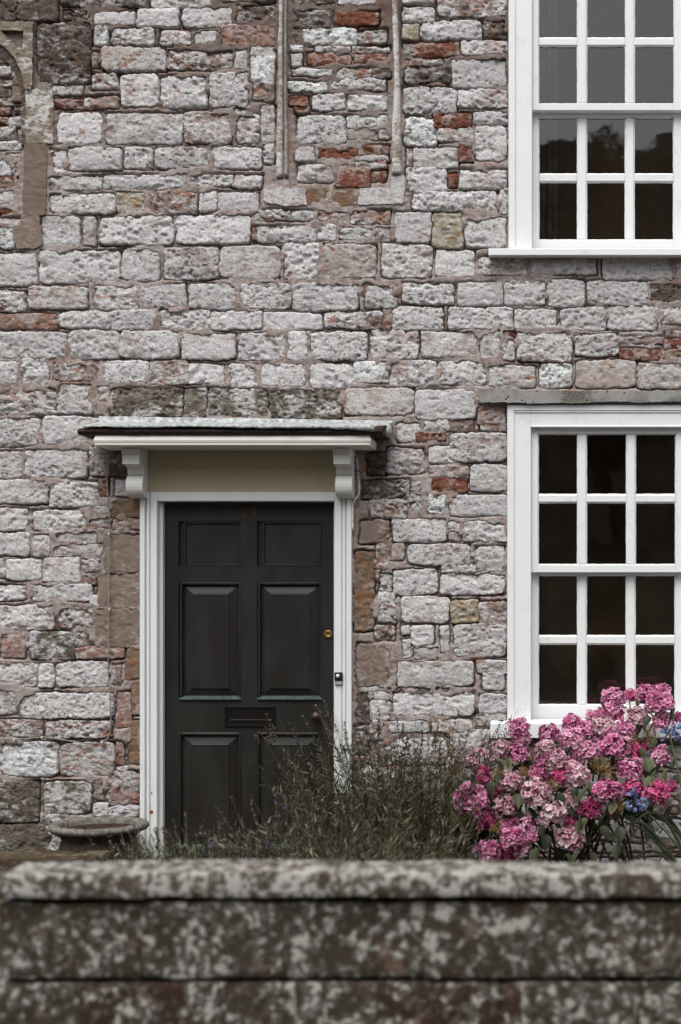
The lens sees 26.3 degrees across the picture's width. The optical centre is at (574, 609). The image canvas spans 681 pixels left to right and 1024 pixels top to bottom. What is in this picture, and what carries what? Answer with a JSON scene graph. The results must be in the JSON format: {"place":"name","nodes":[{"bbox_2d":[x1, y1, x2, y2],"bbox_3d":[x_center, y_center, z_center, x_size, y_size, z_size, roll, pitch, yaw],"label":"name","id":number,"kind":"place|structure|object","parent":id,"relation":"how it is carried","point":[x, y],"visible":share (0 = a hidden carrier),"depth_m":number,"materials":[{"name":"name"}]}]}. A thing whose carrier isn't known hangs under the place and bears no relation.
{"place":"outdoors","nodes":[
{"label":"outdoors","id":0,"kind":"place"},
{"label":"garden bed","id":1,"kind":"structure","parent":0,"visible":0},
{"bbox_2d":[0,849,113,901],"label":"kerb stone","id":2,"kind":"object","parent":1,"relation":"on","point":[10,860],"visible":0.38,"depth_m":6.85,"materials":[{"name":"stone"}]},
{"bbox_2d":[48,816,148,860],"bbox_3d":[-2.392,1.248,7.156,0.486,0.358,0.486,0,0,0],"label":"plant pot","id":3,"kind":"object","parent":1,"relation":"on","point":[71,835],"visible":0.58,"depth_m":7.03,"materials":[{"name":"stone"}]},
{"bbox_2d":[94,844,211,860],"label":"grey green herb","id":4,"kind":"object","parent":1,"relation":"on","point":[138,857],"visible":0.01,"depth_m":6.15,"materials":[{"name":"plant"}]},
{"bbox_2d":[120,833,211,860],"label":"grey green herb","id":5,"kind":"object","parent":1,"relation":"on","point":[160,849],"visible":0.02,"depth_m":6.56,"materials":[{"name":"plant"}]},
{"bbox_2d":[81,811,305,861],"bbox_3d":[-1.559,1.147,5.916,0.788,0.563,0.758,0,0,43],"label":"lavender bush","id":6,"kind":"object","parent":1,"relation":"on","point":[140,851],"visible":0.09,"depth_m":5.99,"materials":[{"name":"green plant"}]},
{"bbox_2d":[147,810,375,860],"bbox_3d":[-1.264,1.129,5.735,0.890,0.600,0.750,0,0,-19],"label":"lavender bush","id":7,"kind":"object","parent":1,"relation":"on","point":[205,844],"visible":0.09,"depth_m":5.71,"materials":[{"name":"green plant"}]},
{"bbox_2d":[204,779,489,861],"bbox_3d":[-0.913,1.074,5.770,1.124,0.710,0.824,0,0,0],"label":"lavender bush","id":8,"kind":"object","parent":1,"relation":"on","point":[406,844],"visible":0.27,"depth_m":5.77,"materials":[{"name":"green plant"}]},
{"bbox_2d":[242,700,524,860],"bbox_3d":[-0.920,0.947,6.928,1.345,0.962,1.000,0,0,0],"label":"lavender bush","id":9,"kind":"object","parent":1,"relation":"on","point":[329,809],"visible":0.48,"depth_m":6.79,"materials":[{"name":"green plant"}]},
{"bbox_2d":[322,830,497,860],"bbox_3d":[-0.695,1.199,6.123,0.760,0.459,0.592,0,0,0],"label":"lavender bush","id":10,"kind":"object","parent":1,"relation":"on","point":[472,857],"visible":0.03,"depth_m":6.23,"materials":[{"name":"green plant"}]},
{"bbox_2d":[278,702,577,859],"bbox_3d":[-0.737,0.945,7.025,1.510,0.966,0.880,0,0,0],"label":"lavender bush","id":11,"kind":"object","parent":1,"relation":"on","point":[421,799],"visible":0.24,"depth_m":6.93,"materials":[{"name":"green plant"}]},
{"bbox_2d":[383,804,512,860],"bbox_3d":[-0.574,1.189,7.068,0.754,0.479,0.536,0,0,0],"label":"lavender bush","id":12,"kind":"object","parent":1,"relation":"on","point":[468,851],"visible":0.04,"depth_m":6.90,"materials":[{"name":"green plant"}]},
{"bbox_2d":[427,714,474,816],"bbox_3d":[-0.626,0.980,7.182,0.249,0.897,0.344,0,0,-8],"label":"tall weed","id":13,"kind":"object","parent":1,"relation":"on","point":[470,731],"visible":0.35,"depth_m":7.22,"materials":[{"name":"plant"}]},
{"bbox_2d":[439,683,680,865],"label":"hydrangea","id":14,"kind":"object","parent":1,"relation":"on","point":[519,830],"visible":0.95,"depth_m":6.94,"materials":[{"name":"pink plant"}]},
{"bbox_2d":[614,812,680,861],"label":"agapanthus","id":15,"kind":"object","parent":1,"relation":"on","point":[667,856],"visible":0.73,"depth_m":6.69,"materials":[{"name":"green plant"}]},
{"bbox_2d":[622,721,680,860],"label":"agapanthus","id":16,"kind":"object","parent":1,"relation":"on","point":[675,734],"visible":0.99,"depth_m":6.90,"materials":[{"name":"blue plant"}]},
{"label":"street","id":17,"kind":"structure","parent":0,"visible":0},
{"bbox_2d":[0,0,680,862],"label":"stone house","id":18,"kind":"structure","parent":17,"relation":"on","point":[340,358],"depth_m":7.48,"materials":[{"name":"grey stone"}]},
{"bbox_2d":[165,502,333,859],"bbox_3d":[-1.722,0.412,7.536,0.903,1.966,0.110,0,0,0],"label":"door","id":19,"kind":"structure","parent":18,"relation":"in","point":[249,586],"depth_m":7.54,"materials":[{"name":"black paint"}]},
{"bbox_2d":[488,0,680,258],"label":"window","id":20,"kind":"structure","parent":18,"relation":"in","point":[595,85],"depth_m":7.77,"materials":[{"name":"white paint"}]},
{"bbox_2d":[490,405,680,737],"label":"window","id":21,"kind":"structure","parent":18,"relation":"in","point":[594,491],"depth_m":7.57,"materials":[{"name":"white paint"}]},
{"bbox_2d":[0,859,680,1023],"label":"garden wall","id":22,"kind":"structure","parent":17,"relation":"on","point":[242,941],"depth_m":4.01,"materials":[{"name":"stone"}]}
]}

